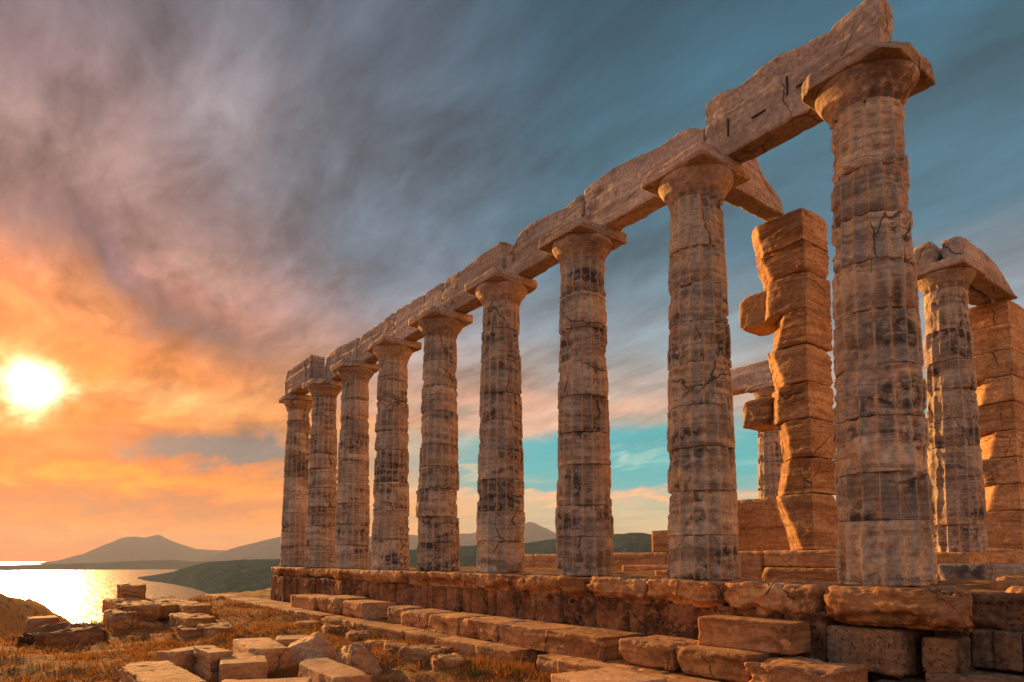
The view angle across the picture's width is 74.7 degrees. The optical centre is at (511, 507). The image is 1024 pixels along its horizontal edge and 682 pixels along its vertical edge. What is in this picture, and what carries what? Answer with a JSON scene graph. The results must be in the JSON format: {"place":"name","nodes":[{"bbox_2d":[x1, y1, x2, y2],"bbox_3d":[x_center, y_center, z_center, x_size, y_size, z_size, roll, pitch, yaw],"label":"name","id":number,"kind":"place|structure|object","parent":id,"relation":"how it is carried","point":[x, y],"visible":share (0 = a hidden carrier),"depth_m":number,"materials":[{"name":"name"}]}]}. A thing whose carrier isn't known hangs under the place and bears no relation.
{"place":"outdoors","nodes":[
{"label":"outdoors","id":0,"kind":"place"},
{"bbox_2d":[0,593,70,638],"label":"hill","id":1,"kind":"structure","parent":0,"point":[15,612],"depth_m":155.84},
{"bbox_2d":[0,562,208,623],"bbox_3d":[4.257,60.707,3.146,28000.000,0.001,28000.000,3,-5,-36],"label":"sea","id":2,"kind":"structure","parent":0,"point":[72,596],"depth_m":1336.44,"materials":[{"name":"yellow liquid"}]},
{"bbox_2d":[0,560,214,570],"bbox_3d":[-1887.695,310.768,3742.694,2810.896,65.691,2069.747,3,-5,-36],"label":"headland","id":3,"kind":"structure","parent":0,"point":[150,564],"depth_m":3672.11,"materials":[{"name":"grey"}]},
{"bbox_2d":[6,535,226,563],"bbox_3d":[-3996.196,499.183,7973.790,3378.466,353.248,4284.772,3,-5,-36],"label":"mountain","id":4,"kind":"structure","parent":0,"point":[154,547],"depth_m":7022.05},
{"bbox_2d":[137,559,416,593],"bbox_3d":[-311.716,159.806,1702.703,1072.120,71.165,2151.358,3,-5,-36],"label":"headland","id":5,"kind":"structure","parent":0,"point":[233,576],"depth_m":1258.90,"materials":[{"name":"plant"}]},
{"bbox_2d":[0,588,560,681],"bbox_3d":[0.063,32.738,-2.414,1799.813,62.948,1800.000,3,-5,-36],"label":"ground","id":6,"kind":"structure","parent":0,"point":[33,669],"depth_m":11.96,"materials":[{"name":"plant"}]},
{"bbox_2d":[24,615,58,631],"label":"terrace stone","id":7,"kind":"object","parent":6,"relation":"on","point":[32,622],"visible":0.36,"depth_m":15.48,"materials":[{"name":"stone"}]},
{"bbox_2d":[16,622,108,646],"bbox_3d":[-9.994,3.048,14.899,1.756,0.937,1.683,3,-5,-36],"label":"terrace stone","id":8,"kind":"object","parent":6,"relation":"on","point":[48,635],"visible":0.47,"depth_m":14.54,"materials":[{"name":"stone"}]},
{"bbox_2d":[103,609,139,628],"bbox_3d":[-10.314,3.172,17.654,0.734,0.996,1.674,3,-5,-36],"label":"terrace stone","id":9,"kind":"object","parent":6,"relation":"on","point":[118,619],"visible":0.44,"depth_m":17.10,"materials":[{"name":"stone"}]},
{"bbox_2d":[102,597,160,620],"bbox_3d":[-11.175,2.962,19.606,1.043,0.520,4.259,3,-5,-36],"label":"terrace stone","id":10,"kind":"object","parent":6,"relation":"on","point":[147,610],"visible":0.75,"depth_m":18.18,"materials":[{"name":"stone"}]},
{"bbox_2d":[116,584,145,598],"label":"terrace stone","id":11,"kind":"object","parent":10,"relation":"on","point":[131,590],"visible":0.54,"depth_m":21.65,"materials":[{"name":"stone"}]},
{"bbox_2d":[119,660,206,681],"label":"fallen block","id":12,"kind":"object","parent":6,"relation":"on","point":[157,671],"depth_m":8.48,"materials":[{"name":"stone"}]},
{"bbox_2d":[145,596,187,618],"bbox_3d":[-10.646,3.058,20.639,1.087,0.494,4.438,3,-5,-36],"label":"terrace stone","id":13,"kind":"object","parent":6,"relation":"on","point":[168,606],"visible":0.47,"depth_m":19.00,"materials":[{"name":"stone"}]},
{"bbox_2d":[156,646,196,671],"bbox_3d":[-5.185,2.501,10.692,0.412,0.511,0.827,-2,-5,21],"label":"fallen block","id":14,"kind":"object","parent":6,"relation":"on","point":[183,658],"depth_m":10.39,"materials":[{"name":"stone"}]},
{"bbox_2d":[177,625,202,637],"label":"terrace stone","id":15,"kind":"object","parent":6,"relation":"on","point":[190,632],"visible":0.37,"depth_m":15.54,"materials":[{"name":"stone"}]},
{"bbox_2d":[169,612,215,627],"bbox_3d":[-8.272,3.144,17.340,0.850,0.787,1.928,3,-5,-36],"label":"terrace stone","id":16,"kind":"object","parent":6,"relation":"on","point":[189,619],"visible":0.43,"depth_m":16.84,"materials":[{"name":"stone"}]},
{"bbox_2d":[174,601,212,615],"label":"terrace stone","id":17,"kind":"object","parent":6,"relation":"on","point":[191,606],"visible":0.37,"depth_m":18.39,"materials":[{"name":"stone"}]},
{"bbox_2d":[192,645,232,679],"bbox_3d":[-4.617,2.446,10.318,0.367,0.560,1.032,4,-6,-39],"label":"fallen block","id":18,"kind":"object","parent":6,"relation":"on","point":[208,658],"depth_m":10.05,"materials":[{"name":"stone"}]},
{"bbox_2d":[196,622,233,638],"bbox_3d":[-7.026,3.106,16.044,0.845,0.684,1.570,3,-5,-36],"label":"terrace stone","id":19,"kind":"object","parent":6,"relation":"on","point":[215,627],"visible":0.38,"depth_m":15.56,"materials":[{"name":"stone"}]},
{"bbox_2d":[219,653,267,681],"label":"fallen block","id":20,"kind":"object","parent":6,"relation":"on","point":[244,666],"depth_m":9.42,"materials":[{"name":"stone"}]},
{"bbox_2d":[233,637,289,672],"bbox_3d":[-4.174,2.490,11.111,0.614,0.510,1.662,3,-5,-31],"label":"fallen block","id":21,"kind":"object","parent":6,"relation":"on","point":[276,653],"depth_m":10.56,"materials":[{"name":"stone"}]},
{"bbox_2d":[221,677,311,681],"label":"fallen block","id":22,"kind":"object","parent":6,"relation":"on","point":[303,679],"depth_m":8.44,"materials":[{"name":"stone"}]},
{"bbox_2d":[256,602,302,615],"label":"step block","id":23,"kind":"structure","parent":6,"relation":"on","point":[284,607],"depth_m":19.56,"materials":[{"name":"stone"}]},
{"bbox_2d":[290,594,332,610],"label":"step block","id":24,"kind":"structure","parent":23,"relation":"on","point":[307,601],"depth_m":18.72,"materials":[{"name":"stone"}]},
{"bbox_2d":[288,631,335,666],"bbox_3d":[-3.579,2.642,11.461,1.019,0.745,0.948,-20,4,-7],"label":"leaning slab","id":25,"kind":"object","parent":6,"relation":"on","point":[318,644],"depth_m":11.17,"materials":[{"name":"stone"}]},
{"bbox_2d":[290,609,336,621],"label":"step block","id":26,"kind":"structure","parent":6,"relation":"on","point":[304,614],"depth_m":17.43,"materials":[{"name":"stone"}]},
{"bbox_2d":[317,595,369,614],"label":"step block","id":27,"kind":"structure","parent":26,"relation":"on","point":[331,604],"depth_m":17.12,"materials":[{"name":"stone"}]},
{"bbox_2d":[298,657,372,681],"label":"fallen block","id":28,"kind":"object","parent":6,"relation":"on","point":[325,669],"depth_m":8.84,"materials":[{"name":"stone"}]},
{"bbox_2d":[321,615,387,629],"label":"step block","id":29,"kind":"structure","parent":6,"relation":"on","point":[348,621],"depth_m":15.47,"materials":[{"name":"stone"}]},
{"bbox_2d":[342,599,396,618],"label":"step block","id":30,"kind":"structure","parent":29,"relation":"on","point":[369,609],"depth_m":15.80,"materials":[{"name":"stone"}]},
{"bbox_2d":[334,642,382,675],"bbox_3d":[-2.476,2.515,10.789,0.592,0.720,1.234,2,-5,-28],"label":"pale boulder","id":31,"kind":"object","parent":6,"relation":"on","point":[360,656],"visible":0.62,"depth_m":10.36,"materials":[{"name":"stone"}]},
{"bbox_2d":[356,621,422,642],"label":"step block","id":32,"kind":"structure","parent":6,"relation":"on","point":[392,630],"depth_m":13.79,"materials":[{"name":"stone"}]},
{"bbox_2d":[387,605,424,623],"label":"step block","id":33,"kind":"structure","parent":32,"relation":"on","point":[394,614],"depth_m":14.58,"materials":[{"name":"stone"}]},
{"bbox_2d":[401,608,459,628],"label":"step block","id":34,"kind":"structure","parent":32,"relation":"on","point":[417,618],"depth_m":13.64,"materials":[{"name":"stone"}]},
{"bbox_2d":[398,644,453,662],"bbox_3d":[-1.376,2.459,11.065,0.867,0.347,0.630,-4,-6,39],"label":"loose rock","id":35,"kind":"object","parent":6,"relation":"on","point":[422,651],"visible":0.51,"depth_m":10.88,"materials":[{"name":"stone"}]},
{"bbox_2d":[404,629,453,644],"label":"step block","id":36,"kind":"structure","parent":6,"relation":"on","point":[426,636],"depth_m":12.52,"materials":[{"name":"stone"}]},
{"bbox_2d":[427,612,492,635],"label":"step block","id":37,"kind":"structure","parent":36,"relation":"on","point":[447,623],"depth_m":12.62,"materials":[{"name":"stone"}]},
{"bbox_2d":[430,653,464,670],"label":"loose rock","id":38,"kind":"object","parent":6,"relation":"on","point":[442,660],"visible":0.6,"depth_m":10.05,"materials":[{"name":"stone"}]},
{"bbox_2d":[436,636,493,656],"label":"step block","id":39,"kind":"structure","parent":6,"relation":"on","point":[467,645],"depth_m":11.38,"materials":[{"name":"stone"}]},
{"bbox_2d":[457,616,535,642],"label":"step block","id":40,"kind":"structure","parent":39,"relation":"on","point":[486,628],"depth_m":11.67,"materials":[{"name":"stone"}]},
{"bbox_2d":[476,642,549,665],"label":"step block","id":41,"kind":"structure","parent":6,"relation":"on","point":[501,651],"depth_m":10.40,"materials":[{"name":"stone"}]},
{"bbox_2d":[499,621,584,651],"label":"step block","id":42,"kind":"structure","parent":41,"relation":"on","point":[530,634],"depth_m":10.66,"materials":[{"name":"stone"}]},
{"bbox_2d":[536,653,576,672],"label":"step block","id":43,"kind":"structure","parent":6,"relation":"on","point":[546,662],"depth_m":9.58,"materials":[{"name":"stone"}]},
{"bbox_2d":[270,575,843,661],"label":"foundation wall","id":44,"kind":"structure","parent":6,"relation":"on","point":[664,619],"depth_m":11.37,"materials":[{"name":"stone"}]},
{"bbox_2d":[271,567,312,576],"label":"stylobate block","id":45,"kind":"structure","parent":44,"relation":"on","point":[292,571],"depth_m":22.47,"materials":[{"name":"stone"}]},
{"bbox_2d":[278,393,311,566],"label":"temple column","id":46,"kind":"structure","parent":45,"relation":"on","point":[298,406],"depth_m":23.71,"materials":[{"name":"stone"}]},
{"bbox_2d":[302,378,341,567],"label":"temple column","id":47,"kind":"structure","parent":45,"relation":"on","point":[320,543],"depth_m":21.69,"materials":[{"name":"stone"}]},
{"bbox_2d":[284,355,324,393],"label":"architrave beam","id":48,"kind":"structure","parent":47,"relation":"on","point":[310,367],"depth_m":22.75,"materials":[{"name":"stone"}]},
{"bbox_2d":[308,567,364,578],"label":"stylobate block","id":49,"kind":"structure","parent":44,"relation":"on","point":[320,572],"depth_m":20.32,"materials":[{"name":"stone"}]},
{"bbox_2d":[330,359,379,568],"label":"temple column","id":50,"kind":"structure","parent":49,"relation":"on","point":[352,532],"depth_m":19.68,"materials":[{"name":"stone"}]},
{"bbox_2d":[325,338,360,380],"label":"architrave beam","id":51,"kind":"structure","parent":50,"relation":"on","point":[348,350],"depth_m":21.40,"materials":[{"name":"stone"}]},
{"bbox_2d":[331,568,415,583],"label":"stylobate block","id":52,"kind":"structure","parent":44,"relation":"on","point":[383,576],"depth_m":17.16,"materials":[{"name":"stone"}]},
{"bbox_2d":[367,334,421,569],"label":"temple column","id":53,"kind":"structure","parent":52,"relation":"on","point":[390,542],"depth_m":17.65,"materials":[{"name":"stone"}]},
{"bbox_2d":[357,313,395,362],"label":"architrave beam","id":54,"kind":"structure","parent":53,"relation":"on","point":[385,326],"depth_m":19.43,"materials":[{"name":"stone"}]},
{"bbox_2d":[394,283,444,340],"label":"architrave beam","id":55,"kind":"structure","parent":53,"relation":"on","point":[416,306],"depth_m":17.47,"materials":[{"name":"stone"}]},
{"bbox_2d":[403,571,476,588],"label":"stylobate block","id":56,"kind":"structure","parent":44,"relation":"on","point":[441,578],"depth_m":14.63,"materials":[{"name":"stone"}]},
{"bbox_2d":[408,305,472,570],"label":"temple column","id":57,"kind":"structure","parent":56,"relation":"on","point":[438,545],"depth_m":15.61,"materials":[{"name":"stone"}]},
{"bbox_2d":[442,242,513,313],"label":"architrave beam","id":58,"kind":"structure","parent":57,"relation":"on","point":[456,297],"depth_m":15.33,"materials":[{"name":"stone"}]},
{"bbox_2d":[461,572,556,592],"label":"stylobate block","id":59,"kind":"structure","parent":44,"relation":"on","point":[501,581],"depth_m":12.82,"materials":[{"name":"stone"}]},
{"bbox_2d":[464,266,537,572],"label":"temple column","id":60,"kind":"structure","parent":59,"relation":"on","point":[500,293],"depth_m":13.60,"materials":[{"name":"stone"}]},
{"bbox_2d":[524,575,593,597],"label":"stylobate block","id":61,"kind":"structure","parent":44,"relation":"on","point":[575,586],"depth_m":11.27,"materials":[{"name":"stone"}]},
{"bbox_2d":[538,217,626,575],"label":"temple column","id":62,"kind":"structure","parent":61,"relation":"on","point":[580,249],"depth_m":11.58,"materials":[{"name":"stone"}]},
{"bbox_2d":[505,195,585,278],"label":"architrave beam","id":63,"kind":"structure","parent":62,"relation":"on","point":[527,258],"depth_m":13.34,"materials":[{"name":"stone"}]},
{"bbox_2d":[587,575,666,604],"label":"stylobate block","id":64,"kind":"structure","parent":44,"relation":"on","point":[625,587],"depth_m":10.07,"materials":[{"name":"stone"}]},
{"bbox_2d":[646,578,761,607],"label":"stylobate block","id":65,"kind":"structure","parent":44,"relation":"on","point":[702,593],"depth_m":9.07,"materials":[{"name":"stone"}]},
{"bbox_2d":[641,140,749,579],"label":"temple column","id":66,"kind":"structure","parent":65,"relation":"on","point":[691,186],"depth_m":9.56,"materials":[{"name":"stone"}]},
{"bbox_2d":[584,128,705,230],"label":"architrave beam","id":67,"kind":"structure","parent":66,"relation":"on","point":[618,198],"depth_m":11.31,"materials":[{"name":"stone"}]},
{"bbox_2d":[724,158,783,221],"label":"architrave beam","id":68,"kind":"structure","parent":66,"relation":"on","point":[756,195],"depth_m":11.01,"materials":[{"name":"stone"}]},
{"bbox_2d":[724,579,842,617],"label":"stylobate block","id":69,"kind":"structure","parent":44,"relation":"on","point":[765,597],"depth_m":8.03,"materials":[{"name":"stone"}]},
{"bbox_2d":[551,667,666,681],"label":"marble slab","id":70,"kind":"structure","parent":6,"relation":"on","point":[612,674],"depth_m":7.74,"materials":[{"name":"stone"}]},
{"bbox_2d":[557,657,722,681],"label":"step block","id":71,"kind":"structure","parent":6,"relation":"on","point":[574,664],"depth_m":8.80,"materials":[{"name":"stone"}]},
{"bbox_2d":[545,626,646,661],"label":"step block","id":72,"kind":"structure","parent":71,"relation":"on","point":[599,644],"depth_m":9.57,"materials":[{"name":"stone"}]},
{"bbox_2d":[609,662,681,673],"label":"step block","id":73,"kind":"structure","parent":6,"relation":"on","point":[637,667],"depth_m":8.51,"materials":[{"name":"stone"}]},
{"bbox_2d":[619,635,697,670],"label":"step block","id":74,"kind":"structure","parent":73,"relation":"on","point":[656,651],"depth_m":8.53,"materials":[{"name":"stone"}]},
{"bbox_2d":[683,677,730,681],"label":"step block","id":75,"kind":"structure","parent":6,"relation":"on","point":[704,679],"depth_m":7.75,"materials":[{"name":"stone"}]},
{"bbox_2d":[676,644,784,681],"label":"step block","id":76,"kind":"structure","parent":75,"relation":"on","point":[720,663],"depth_m":7.70,"materials":[{"name":"stone"}]},
{"bbox_2d":[698,615,810,654],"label":"step block","id":77,"kind":"structure","parent":76,"relation":"on","point":[779,636],"depth_m":7.76,"materials":[{"name":"stone"}]},
{"bbox_2d":[744,655,867,681],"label":"step block","id":78,"kind":"structure","parent":6,"relation":"on","point":[790,668],"depth_m":6.90,"materials":[{"name":"stone"}]},
{"bbox_2d":[867,671,925,681],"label":"foundation block","id":79,"kind":"structure","parent":6,"relation":"on","point":[876,677],"depth_m":7.18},
{"bbox_2d":[827,623,933,677],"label":"foundation block","id":80,"kind":"structure","parent":79,"relation":"on","point":[894,652],"depth_m":7.10,"materials":[{"name":"stone"}]},
{"bbox_2d":[922,635,985,673],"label":"foundation block","id":81,"kind":"structure","parent":79,"relation":"on","point":[951,654],"depth_m":6.74,"materials":[{"name":"stone"}]},
{"bbox_2d":[934,628,977,665],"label":"ashlar block","id":82,"kind":"structure","parent":81,"relation":"on","point":[959,633],"depth_m":6.95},
{"bbox_2d":[823,584,972,631],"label":"stylobate block","id":83,"kind":"structure","parent":82,"relation":"on","point":[945,607],"depth_m":6.91,"materials":[{"name":"stone"}]},
{"bbox_2d":[801,41,937,585],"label":"temple column","id":84,"kind":"structure","parent":83,"relation":"on","point":[856,97],"depth_m":7.56,"materials":[{"name":"stone"}]},
{"bbox_2d":[705,0,892,163],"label":"architrave beam","id":85,"kind":"structure","parent":84,"relation":"on","point":[763,109],"depth_m":9.09,"materials":[{"name":"stone"}]},
{"bbox_2d":[925,668,1023,681],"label":"ashlar block","id":86,"kind":"structure","parent":79,"relation":"on","point":[986,675],"depth_m":6.57,"materials":[{"name":"stone"}]},
{"bbox_2d":[972,628,996,668],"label":"ashlar block","id":87,"kind":"structure","parent":86,"relation":"on","point":[982,648],"depth_m":6.76,"materials":[{"name":"stone"}]},
{"bbox_2d":[993,630,1023,671],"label":"ashlar block","id":88,"kind":"structure","parent":86,"relation":"on","point":[1008,650],"depth_m":6.57,"materials":[{"name":"stone"}]},
{"bbox_2d":[203,522,555,560],"bbox_3d":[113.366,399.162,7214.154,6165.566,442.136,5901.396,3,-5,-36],"label":"mountain","id":89,"kind":"structure","parent":0,"point":[271,548],"depth_m":6011.03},
{"bbox_2d":[370,533,651,566],"bbox_3d":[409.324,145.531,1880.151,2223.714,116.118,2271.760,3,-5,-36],"label":"hill","id":90,"kind":"structure","parent":0,"point":[633,543],"depth_m":1209.75,"materials":[{"name":"plant"}]},
{"bbox_2d":[0,0,1023,561],"label":"sky","id":91,"kind":"structure","parent":0,"point":[201,201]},
{"bbox_2d":[410,566,1023,672],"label":"floor","id":92,"kind":"structure","parent":0,"point":[972,585],"depth_m":11.48,"materials":[{"name":"stone"}]},
{"bbox_2d":[534,554,555,567],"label":"wall block","id":93,"kind":"structure","parent":92,"relation":"on","point":[544,560],"depth_m":26.76,"materials":[{"name":"stone"}]},
{"bbox_2d":[613,552,668,568],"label":"wall block","id":94,"kind":"structure","parent":92,"relation":"on","point":[650,558],"depth_m":22.71,"materials":[{"name":"stone"}]},
{"bbox_2d":[652,530,669,551],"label":"upright block","id":95,"kind":"structure","parent":94,"relation":"on","point":[660,539],"depth_m":22.20,"materials":[{"name":"stone"}]},
{"bbox_2d":[622,565,666,571],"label":"floor slab","id":96,"kind":"structure","parent":92,"relation":"on","point":[632,568],"depth_m":19.41,"materials":[{"name":"stone"}]},
{"bbox_2d":[738,551,771,579],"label":"base block","id":97,"kind":"structure","parent":92,"relation":"on","point":[753,566],"depth_m":11.34,"materials":[{"name":"stone"}]},
{"bbox_2d":[737,497,790,550],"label":"broken block","id":98,"kind":"structure","parent":97,"relation":"on","point":[761,526],"depth_m":12.89,"materials":[{"name":"stone"}]},
{"bbox_2d":[745,381,783,498],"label":"temple column","id":99,"kind":"structure","parent":92,"relation":"on","point":[770,460],"depth_m":22.55,"materials":[{"name":"stone"}]},
{"bbox_2d":[730,360,772,395],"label":"architrave beam","id":100,"kind":"structure","parent":99,"relation":"on","point":[744,378],"depth_m":23.40,"materials":[{"name":"stone"}]},
{"bbox_2d":[762,567,837,581],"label":"base block","id":101,"kind":"structure","parent":92,"relation":"on","point":[817,574],"depth_m":10.56,"materials":[{"name":"stone"}]},
{"bbox_2d":[764,550,836,566],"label":"base block","id":102,"kind":"structure","parent":101,"relation":"on","point":[800,558],"depth_m":10.64,"materials":[{"name":"stone"}]},
{"bbox_2d":[739,208,837,549],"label":"wall pier","id":103,"kind":"structure","parent":102,"relation":"on","point":[790,306],"depth_m":11.12,"materials":[{"name":"stone"}]},
{"bbox_2d":[938,563,1023,580],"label":"step block","id":104,"kind":"structure","parent":92,"relation":"on","point":[970,571],"depth_m":11.67,"materials":[{"name":"grey stone"}]},
{"bbox_2d":[936,552,1015,567],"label":"plinth block","id":105,"kind":"structure","parent":104,"relation":"on","point":[967,558],"depth_m":12.61,"materials":[{"name":"stone"}]},
{"bbox_2d":[917,255,987,551],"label":"temple column","id":106,"kind":"structure","parent":105,"relation":"on","point":[955,472],"depth_m":13.72,"materials":[{"name":"stone"}]},
{"bbox_2d":[913,241,994,305],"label":"architrave beam","id":107,"kind":"structure","parent":106,"relation":"on","point":[927,253],"depth_m":14.35,"materials":[{"name":"stone"}]},
{"bbox_2d":[941,236,1017,300],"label":"architrave beam","id":108,"kind":"structure","parent":106,"relation":"on","point":[992,284],"depth_m":14.81,"materials":[{"name":"stone"}]},
{"bbox_2d":[971,592,1023,631],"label":"edge stone","id":109,"kind":"object","parent":92,"relation":"on","point":[999,610],"visible":0.52,"depth_m":6.80,"materials":[{"name":"stone"}]},
{"bbox_2d":[987,548,1023,562],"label":"plinth block","id":110,"kind":"structure","parent":92,"relation":"on","point":[1019,553],"depth_m":14.18,"materials":[{"name":"stone"}]},
{"bbox_2d":[968,299,1023,548],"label":"wall pier","id":111,"kind":"structure","parent":110,"relation":"on","point":[997,329],"depth_m":15.78,"materials":[{"name":"stone"}]},
{"bbox_2d":[990,579,1023,590],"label":"paving slab","id":112,"kind":"structure","parent":92,"relation":"on","point":[1004,585],"depth_m":8.52,"materials":[{"name":"stone"}]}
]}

